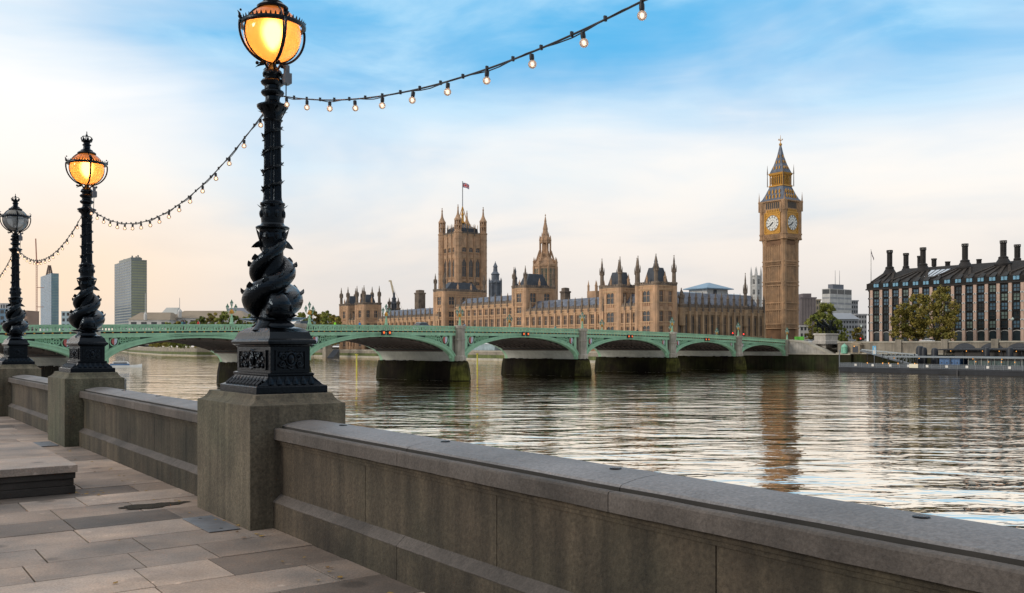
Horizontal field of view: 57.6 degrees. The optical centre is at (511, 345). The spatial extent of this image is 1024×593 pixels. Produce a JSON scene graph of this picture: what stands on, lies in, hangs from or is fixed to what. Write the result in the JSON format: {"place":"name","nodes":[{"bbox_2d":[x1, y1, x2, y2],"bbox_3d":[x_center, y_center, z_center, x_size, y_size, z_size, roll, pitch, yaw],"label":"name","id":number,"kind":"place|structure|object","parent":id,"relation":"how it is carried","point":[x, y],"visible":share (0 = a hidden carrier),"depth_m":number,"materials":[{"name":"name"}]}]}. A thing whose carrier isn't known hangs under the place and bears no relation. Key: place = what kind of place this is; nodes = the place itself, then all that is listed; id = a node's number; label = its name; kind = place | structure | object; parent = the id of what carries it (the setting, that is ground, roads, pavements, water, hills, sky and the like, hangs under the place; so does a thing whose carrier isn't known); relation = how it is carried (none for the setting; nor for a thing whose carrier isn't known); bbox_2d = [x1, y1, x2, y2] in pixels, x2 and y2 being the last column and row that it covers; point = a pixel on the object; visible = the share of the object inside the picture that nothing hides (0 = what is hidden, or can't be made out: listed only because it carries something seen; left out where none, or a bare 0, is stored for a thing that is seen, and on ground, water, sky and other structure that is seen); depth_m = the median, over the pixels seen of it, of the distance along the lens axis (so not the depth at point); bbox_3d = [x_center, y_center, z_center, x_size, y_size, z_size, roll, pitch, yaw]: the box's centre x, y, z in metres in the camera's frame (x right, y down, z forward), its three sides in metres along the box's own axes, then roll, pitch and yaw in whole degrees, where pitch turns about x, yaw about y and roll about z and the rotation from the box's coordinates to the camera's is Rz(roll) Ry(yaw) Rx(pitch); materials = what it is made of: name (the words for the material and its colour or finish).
{"place":"outdoors","nodes":[
{"label":"outdoors","id":0,"kind":"place"},
{"bbox_2d":[41,265,58,330],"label":"tower block","id":1,"kind":"structure","parent":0,"point":[50,300],"depth_m":2066.67,"materials":[{"name":"blue glass"}]},
{"bbox_2d":[61,311,76,330],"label":"building","id":2,"kind":"structure","parent":0,"point":[64,318],"depth_m":1700.00,"materials":[{"name":"white concrete"}]},
{"bbox_2d":[114,255,146,329],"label":"tower block","id":3,"kind":"structure","parent":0,"point":[130,282],"depth_m":1251.35,"materials":[{"name":"grey glass"}]},
{"bbox_2d":[128,293,176,344],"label":"building","id":4,"kind":"structure","parent":0,"point":[145,317],"depth_m":902.11,"materials":[{"name":"white stone"}]},
{"bbox_2d":[163,308,181,313],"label":"building","id":5,"kind":"structure","parent":0,"point":[173,310],"depth_m":1107.34,"materials":[{"name":"white glass"}]},
{"bbox_2d":[176,298,247,329],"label":"building","id":6,"kind":"structure","parent":0,"point":[189,316],"depth_m":924.78,"materials":[{"name":"white stone"}]},
{"bbox_2d":[0,416,424,592],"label":"pavement","id":7,"kind":"structure","parent":0,"point":[65,543],"depth_m":7.57,"materials":[{"name":"grey stone"}]},
{"bbox_2d":[0,364,40,416],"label":"parapet pier","id":8,"kind":"structure","parent":7,"relation":"on","point":[7,372],"depth_m":21.86,"materials":[{"name":"stone"}]},
{"bbox_2d":[0,194,34,364],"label":"street lamp","id":9,"kind":"object","parent":8,"relation":"on","point":[15,325],"visible":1,"depth_m":22.38,"materials":[{"name":"black metal"}]},
{"bbox_2d":[0,441,77,498],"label":"stone platform","id":10,"kind":"structure","parent":7,"relation":"on","point":[30,469],"depth_m":10.32,"materials":[{"name":"grey stone"}]},
{"bbox_2d":[33,441,58,446],"bbox_3d":[-7.813,1.640,15.571,0.280,0.007,0.800,0,0,-36],"label":"cover plate","id":11,"kind":"object","parent":7,"relation":"on","point":[45,443],"visible":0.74,"depth_m":15.60,"materials":[{"name":"grey metal"}]},
{"bbox_2d":[48,371,123,446],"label":"parapet pier","id":12,"kind":"structure","parent":7,"relation":"on","point":[65,413],"depth_m":15.38,"materials":[{"name":"stone"}]},
{"bbox_2d":[59,131,114,372],"bbox_3d":[-7.304,-1.618,15.987,0.700,4.125,1.004,0,0,-36],"label":"street lamp","id":13,"kind":"object","parent":12,"relation":"on","point":[86,344],"visible":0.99,"depth_m":15.84,"materials":[{"name":"black metal"}]},
{"bbox_2d":[16,218,80,264],"bbox_3d":[-9.641,-2.040,19.221,0.073,0.690,7.903,0,0,-36],"label":"festoon light","id":14,"kind":"object","parent":13,"relation":"hanging from","point":[44,259],"visible":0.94,"depth_m":18.84,"materials":[{"name":"brown"}]},
{"bbox_2d":[118,501,189,508],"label":"water puddle","id":15,"kind":"object","parent":7,"relation":"on","point":[152,505],"visible":1,"depth_m":9.58,"materials":[{"name":"grey liquid"}]},
{"bbox_2d":[182,515,239,532],"bbox_3d":[-2.785,1.640,8.594,0.280,0.007,0.800,0,0,-36],"label":"cover plate","id":16,"kind":"object","parent":7,"relation":"on","point":[209,523],"visible":1,"depth_m":8.58,"materials":[{"name":"grey metal"}]},
{"bbox_2d":[55,453,392,592],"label":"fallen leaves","id":17,"kind":"object","parent":7,"relation":"on","point":[190,512],"visible":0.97,"depth_m":8.51,"materials":[{"name":"brown plant"}]},
{"bbox_2d":[197,389,344,530],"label":"parapet pier","id":18,"kind":"structure","parent":7,"relation":"on","point":[238,464],"depth_m":8.58,"materials":[{"name":"stone"}]},
{"bbox_2d":[220,0,326,394],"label":"street lamp","id":19,"kind":"object","parent":18,"relation":"on","point":[273,344],"visible":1,"depth_m":8.94,"materials":[{"name":"black metal"}]},
{"bbox_2d":[88,114,262,229],"bbox_3d":[-4.810,-2.001,12.515,0.065,0.769,8.293,0,0,-36],"label":"festoon light","id":20,"kind":"object","parent":19,"relation":"hanging from","point":[259,121],"visible":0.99,"depth_m":11.38,"materials":[{"name":"brown"}]},
{"bbox_2d":[276,0,646,111],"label":"festoon light","id":21,"kind":"object","parent":19,"relation":"hanging from","point":[581,32],"visible":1,"depth_m":6.08,"materials":[{"name":"brown"}]},
{"bbox_2d":[295,321,318,329],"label":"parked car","id":22,"kind":"object","parent":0,"point":[303,322],"visible":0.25,"depth_m":166.11,"materials":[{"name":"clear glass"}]},
{"bbox_2d":[319,349,596,352],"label":"terrace","id":23,"kind":"structure","parent":0,"point":[471,351],"depth_m":456.92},
{"bbox_2d":[473,343,499,349],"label":"terrace marquee","id":24,"kind":"object","parent":23,"relation":"on","point":[486,346],"visible":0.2,"depth_m":450.74,"materials":[{"name":"white fabric"}]},
{"bbox_2d":[0,347,1023,528],"bbox_3d":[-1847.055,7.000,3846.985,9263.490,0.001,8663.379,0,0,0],"label":"water","id":25,"kind":"structure","parent":0,"point":[948,445],"depth_m":87.25,"materials":[{"name":"grey liquid"}]},
{"bbox_2d":[110,361,141,367],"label":"moored boat","id":26,"kind":"object","parent":25,"relation":"on","point":[120,364],"visible":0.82,"depth_m":300.44,"materials":[{"name":"white plastic"}]},
{"bbox_2d":[123,347,313,355],"bbox_3d":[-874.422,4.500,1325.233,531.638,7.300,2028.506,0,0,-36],"label":"river wall","id":27,"kind":"structure","parent":25,"relation":"in","point":[192,351],"depth_m":688.01,"materials":[{"name":"stone"}]},
{"bbox_2d":[322,345,339,357],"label":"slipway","id":28,"kind":"structure","parent":25,"relation":"in","point":[327,352],"depth_m":559.88,"materials":[{"name":"concrete"}]},
{"bbox_2d":[0,323,785,383],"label":"bridge","id":29,"kind":"structure","parent":25,"relation":"in","point":[435,353],"depth_m":194.57,"materials":[{"name":"metal"}]},
{"bbox_2d":[226,299,236,323],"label":"bridge lamp","id":30,"kind":"object","parent":29,"relation":"on","point":[231,312],"visible":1,"depth_m":148.69,"materials":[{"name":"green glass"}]},
{"bbox_2d":[304,301,314,324],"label":"bridge lamp","id":31,"kind":"object","parent":29,"relation":"on","point":[309,313],"visible":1,"depth_m":159.69,"materials":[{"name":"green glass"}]},
{"bbox_2d":[382,304,390,324],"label":"bridge lamp","id":32,"kind":"object","parent":29,"relation":"on","point":[386,313],"visible":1,"depth_m":172.22,"materials":[{"name":"green metal"}]},
{"bbox_2d":[413,322,431,329],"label":"parked car","id":33,"kind":"object","parent":29,"relation":"on","point":[421,323],"visible":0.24,"depth_m":186.18,"materials":[{"name":"silver metal"}]},
{"bbox_2d":[456,306,463,324],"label":"bridge lamp","id":34,"kind":"object","parent":29,"relation":"on","point":[459,314],"visible":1,"depth_m":186.24,"materials":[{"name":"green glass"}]},
{"bbox_2d":[314,349,596,362],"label":"terrace wall","id":35,"kind":"structure","parent":25,"relation":"in","point":[495,356],"depth_m":457.82,"materials":[{"name":"stone"}]},
{"bbox_2d":[743,339,791,367],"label":"bridge abutment","id":36,"kind":"object","parent":25,"relation":"in","point":[759,361],"visible":0.21,"depth_m":296.45,"materials":[{"name":"stone"}]},
{"bbox_2d":[785,340,852,368],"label":"stair wall","id":37,"kind":"structure","parent":25,"relation":"in","point":[803,354],"depth_m":284.84,"materials":[{"name":"stone"}]},
{"bbox_2d":[841,343,847,352],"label":"domed kiosk","id":38,"kind":"object","parent":37,"relation":"on","point":[844,348],"visible":1,"depth_m":274.77,"materials":[{"name":"green metal"}]},
{"bbox_2d":[916,346,922,364],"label":"mooring pile","id":39,"kind":"object","parent":25,"relation":"in","point":[918,350],"visible":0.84,"depth_m":247.96,"materials":[{"name":"black metal"}]},
{"bbox_2d":[921,347,926,364],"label":"mooring pile","id":40,"kind":"object","parent":25,"relation":"in","point":[923,351],"visible":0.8,"depth_m":247.08,"materials":[{"name":"black metal"}]},
{"bbox_2d":[836,339,1023,364],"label":"embankment wall","id":41,"kind":"structure","parent":25,"relation":"in","point":[901,346],"depth_m":258.76,"materials":[{"name":"stone"}]},
{"bbox_2d":[850,341,863,352],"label":"stone niche","id":42,"kind":"object","parent":41,"relation":"on","point":[856,346],"visible":1,"depth_m":271.59,"materials":[{"name":"stone"}]},
{"bbox_2d":[938,348,1023,356],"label":"shore canopy","id":43,"kind":"object","parent":41,"relation":"attached to","point":[1001,353],"visible":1,"depth_m":238.01,"materials":[{"name":"grey metal"}]},
{"bbox_2d":[838,362,1023,375],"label":"floating pier","id":44,"kind":"structure","parent":25,"relation":"on","point":[1008,370],"depth_m":232.97,"materials":[{"name":"grey metal"}]},
{"bbox_2d":[939,358,967,364],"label":"ticket kiosk","id":45,"kind":"object","parent":44,"relation":"on","point":[957,361],"visible":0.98,"depth_m":231.25,"materials":[{"name":"blue glass"}]},
{"bbox_2d":[885,356,1023,370],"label":"pier canopy","id":46,"kind":"object","parent":44,"relation":"on","point":[977,357],"visible":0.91,"depth_m":230.77,"materials":[{"name":"grey"}]},
{"bbox_2d":[968,358,1023,370],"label":"waiting room","id":47,"kind":"object","parent":44,"relation":"on","point":[986,361],"visible":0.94,"depth_m":223.57,"materials":[{"name":"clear glass"}]},
{"bbox_2d":[931,348,937,364],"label":"mooring pile","id":48,"kind":"object","parent":25,"relation":"in","point":[934,351],"visible":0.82,"depth_m":244.66,"materials":[{"name":"black metal"}]},
{"bbox_2d":[1006,347,1013,356],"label":"mooring pile","id":49,"kind":"object","parent":25,"relation":"in","point":[1009,351],"visible":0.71,"depth_m":228.94,"materials":[{"name":"black metal"}]},
{"bbox_2d":[0,0,1023,346],"label":"sky","id":50,"kind":"structure","parent":0,"point":[900,123],"materials":[{"name":"blue"}]},
{"bbox_2d":[683,283,737,294],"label":"sheeted hall","id":51,"kind":"structure","parent":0,"point":[709,288],"depth_m":457.51,"materials":[{"name":"fabric"}]},
{"bbox_2d":[750,266,761,306],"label":"abbey tower","id":52,"kind":"structure","parent":0,"point":[755,285],"depth_m":638.64,"materials":[{"name":"white stone"}]},
{"bbox_2d":[799,325,811,338],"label":"building","id":53,"kind":"structure","parent":0,"point":[803,329],"depth_m":470.00,"materials":[{"name":"white stone"}]},
{"bbox_2d":[799,293,816,333],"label":"building","id":54,"kind":"structure","parent":0,"point":[807,305],"depth_m":560.00,"materials":[{"name":"concrete"}]},
{"bbox_2d":[816,299,820,332],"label":"building","id":55,"kind":"structure","parent":0,"point":[818,301],"depth_m":600.00,"materials":[{"name":"grey concrete"}]},
{"bbox_2d":[822,271,851,314],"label":"office tower","id":56,"kind":"structure","parent":0,"point":[839,296],"depth_m":626.11,"materials":[{"name":"grey concrete"}]},
{"bbox_2d":[824,313,858,340],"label":"building","id":57,"kind":"structure","parent":0,"point":[849,320],"depth_m":450.00,"materials":[{"name":"grey stone"}]},
{"bbox_2d":[852,300,858,313],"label":"building","id":58,"kind":"structure","parent":0,"point":[854,306],"depth_m":640.00,"materials":[{"name":"grey concrete"}]},
{"bbox_2d":[853,314,867,340],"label":"building","id":59,"kind":"structure","parent":0,"point":[862,320],"depth_m":520.00,"materials":[{"name":"grey concrete"}]},
{"bbox_2d":[860,349,917,363],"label":"gangway","id":60,"kind":"object","parent":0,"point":[879,354],"visible":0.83,"depth_m":256.01,"materials":[{"name":"grey metal"}]},
{"label":"far ground","id":61,"kind":"structure","parent":0,"visible":0},
{"bbox_2d":[0,308,7,330],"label":"building","id":62,"kind":"structure","parent":61,"relation":"on","point":[2,314],"depth_m":1300.00,"materials":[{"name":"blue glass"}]},
{"bbox_2d":[0,303,20,308],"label":"building","id":63,"kind":"structure","parent":61,"relation":"on","point":[3,305],"depth_m":1500.00,"materials":[{"name":"grey concrete"}]},
{"bbox_2d":[24,310,38,324],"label":"building","id":64,"kind":"structure","parent":61,"relation":"on","point":[31,317],"depth_m":1617.24,"materials":[{"name":"beige concrete"}]},
{"bbox_2d":[35,239,43,310],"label":"tower crane","id":65,"kind":"object","parent":61,"relation":"on","point":[37,274],"visible":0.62,"depth_m":1999.59,"materials":[{"name":"grey metal"}]},
{"bbox_2d":[148,342,167,347],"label":"tree","id":66,"kind":"object","parent":61,"relation":"on","point":[161,344],"visible":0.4,"depth_m":611.55,"materials":[{"name":"green plant"}]},
{"bbox_2d":[193,316,205,329],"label":"tree","id":67,"kind":"object","parent":61,"relation":"on","point":[201,319],"visible":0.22,"depth_m":696.89,"materials":[{"name":"green plant"}]},
{"bbox_2d":[205,312,217,329],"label":"tree","id":68,"kind":"object","parent":61,"relation":"on","point":[211,317],"visible":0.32,"depth_m":720.53,"materials":[{"name":"green plant"}]},
{"bbox_2d":[211,311,229,329],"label":"tree","id":69,"kind":"object","parent":61,"relation":"on","point":[223,316],"visible":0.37,"depth_m":687.73,"materials":[{"name":"green plant"}]},
{"bbox_2d":[224,315,241,329],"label":"tree","id":70,"kind":"object","parent":61,"relation":"on","point":[239,321],"visible":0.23,"depth_m":654.95,"materials":[{"name":"green plant"}]},
{"bbox_2d":[236,314,255,329],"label":"tree","id":71,"kind":"object","parent":61,"relation":"on","point":[244,317],"visible":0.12,"depth_m":672.22,"materials":[{"name":"green plant"}]},
{"bbox_2d":[294,312,311,329],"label":"tree","id":72,"kind":"object","parent":61,"relation":"on","point":[301,315],"visible":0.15,"depth_m":576.39,"materials":[{"name":"green plant"}]},
{"bbox_2d":[307,310,321,324],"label":"tree","id":73,"kind":"object","parent":61,"relation":"on","point":[317,319],"visible":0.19,"depth_m":597.28,"materials":[{"name":"green plant"}]},
{"bbox_2d":[320,310,332,329],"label":"tree","id":74,"kind":"object","parent":61,"relation":"on","point":[324,318],"visible":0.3,"depth_m":570.72,"materials":[{"name":"green plant"}]},
{"bbox_2d":[327,315,341,344],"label":"tree","id":75,"kind":"object","parent":61,"relation":"on","point":[337,319],"visible":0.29,"depth_m":551.31,"materials":[{"name":"green plant"}]},
{"bbox_2d":[438,181,486,296],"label":"square tower","id":76,"kind":"structure","parent":61,"relation":"on","point":[462,251],"depth_m":699.27,"materials":[{"name":"stone"}]},
{"bbox_2d":[339,255,677,350],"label":"palace","id":77,"kind":"structure","parent":61,"relation":"on","point":[621,302],"depth_m":443.77,"materials":[{"name":"stone"}]},
{"bbox_2d":[390,292,396,310],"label":"roof turret","id":78,"kind":"object","parent":77,"relation":"attached to","point":[393,304],"visible":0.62,"depth_m":638.65,"materials":[{"name":"metal"}]},
{"bbox_2d":[489,261,501,296],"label":"roof turret","id":79,"kind":"object","parent":77,"relation":"on","point":[495,284],"visible":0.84,"depth_m":597.61,"materials":[{"name":"grey metal"}]},
{"bbox_2d":[533,214,557,299],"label":"octagonal tower","id":80,"kind":"structure","parent":61,"relation":"on","point":[544,262],"depth_m":650.83,"materials":[{"name":"stone"}]},
{"bbox_2d":[677,273,765,337],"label":"palace range","id":81,"kind":"structure","parent":61,"relation":"on","point":[705,313],"depth_m":397.14,"materials":[{"name":"stone"}]},
{"bbox_2d":[758,135,802,339],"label":"clock tower","id":82,"kind":"structure","parent":61,"relation":"on","point":[780,207],"depth_m":432.14,"materials":[{"name":"stone"}]},
{"bbox_2d":[804,322,818,338],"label":"tree","id":83,"kind":"object","parent":61,"relation":"on","point":[811,335],"visible":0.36,"depth_m":407.30,"materials":[{"name":"green plant"}]},
{"bbox_2d":[804,302,838,332],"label":"tree","id":84,"kind":"object","parent":61,"relation":"on","point":[828,308],"visible":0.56,"depth_m":384.23,"materials":[{"name":"green plant"}]},
{"bbox_2d":[812,333,838,347],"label":"statue plinth","id":85,"kind":"structure","parent":61,"relation":"on","point":[826,340],"depth_m":287.80,"materials":[{"name":"stone"}]},
{"bbox_2d":[815,319,836,332],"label":"chariot statue","id":86,"kind":"object","parent":85,"relation":"on","point":[829,328],"visible":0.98,"depth_m":289.88,"materials":[{"name":"brown metal"}]},
{"bbox_2d":[833,320,845,340],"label":"tree","id":87,"kind":"object","parent":61,"relation":"on","point":[841,336],"visible":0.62,"depth_m":356.13,"materials":[{"name":"green plant"}]},
{"bbox_2d":[851,327,863,340],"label":"tree","id":88,"kind":"object","parent":61,"relation":"on","point":[856,331],"visible":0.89,"depth_m":337.99,"materials":[{"name":"green plant"}]},
{"bbox_2d":[889,302,920,340],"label":"tree","id":89,"kind":"object","parent":61,"relation":"on","point":[905,327],"visible":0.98,"depth_m":283.94,"materials":[{"name":"green plant"}]},
{"bbox_2d":[899,293,934,340],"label":"tree","id":90,"kind":"object","parent":61,"relation":"on","point":[920,300],"visible":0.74,"depth_m":283.95,"materials":[{"name":"green plant"}]},
{"bbox_2d":[914,285,960,340],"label":"tree","id":91,"kind":"object","parent":61,"relation":"on","point":[945,330],"visible":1,"depth_m":275.85,"materials":[{"name":"green plant"}]},
{"bbox_2d":[865,240,1023,340],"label":"office building","id":92,"kind":"structure","parent":61,"relation":"on","point":[989,297],"depth_m":297.50,"materials":[{"name":"brown metal"}]},
{"bbox_2d":[977,321,984,327],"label":"window","id":93,"kind":"structure","parent":92,"relation":"in","point":[981,324],"depth_m":291.78,"materials":[{"name":"black glass"}]},
{"bbox_2d":[977,312,984,319],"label":"window","id":94,"kind":"structure","parent":92,"relation":"in","point":[979,315],"depth_m":291.99,"materials":[{"name":"black glass"}]},
{"bbox_2d":[977,304,984,310],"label":"window","id":95,"kind":"structure","parent":92,"relation":"in","point":[980,307],"depth_m":291.78,"materials":[{"name":"black glass"}]},
{"bbox_2d":[977,295,984,301],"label":"window","id":96,"kind":"structure","parent":92,"relation":"in","point":[980,298],"depth_m":291.78,"materials":[{"name":"blue glass"}]},
{"bbox_2d":[977,286,984,292],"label":"window","id":97,"kind":"structure","parent":92,"relation":"in","point":[980,289],"depth_m":291.78,"materials":[{"name":"blue glass"}]},
{"bbox_2d":[1000,303,1007,309],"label":"window","id":98,"kind":"structure","parent":92,"relation":"in","point":[1004,306],"depth_m":285.85,"materials":[{"name":"blue glass"}]},
{"bbox_2d":[1000,294,1007,300],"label":"window","id":99,"kind":"structure","parent":92,"relation":"in","point":[1004,297],"depth_m":285.85,"materials":[{"name":"blue glass"}]},
{"bbox_2d":[1000,285,1007,291],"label":"window","id":100,"kind":"structure","parent":92,"relation":"in","point":[1004,288],"depth_m":285.85,"materials":[{"name":"blue glass"}]},
{"bbox_2d":[1012,302,1019,309],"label":"window","id":101,"kind":"structure","parent":92,"relation":"in","point":[1016,305],"depth_m":282.94,"materials":[{"name":"blue glass"}]},
{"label":"ground","id":102,"kind":"structure","parent":0,"visible":0},
{"bbox_2d":[8,375,47,432],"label":"parapet wall","id":103,"kind":"structure","parent":102,"relation":"on","point":[28,405],"depth_m":19.59,"materials":[{"name":"stone"}]},
{"bbox_2d":[79,387,196,495],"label":"parapet wall","id":104,"kind":"structure","parent":102,"relation":"on","point":[153,435],"depth_m":12.17,"materials":[{"name":"stone"}]},
{"bbox_2d":[273,420,1023,592],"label":"parapet wall","id":105,"kind":"structure","parent":102,"relation":"on","point":[425,514],"depth_m":5.01,"materials":[{"name":"stone"}]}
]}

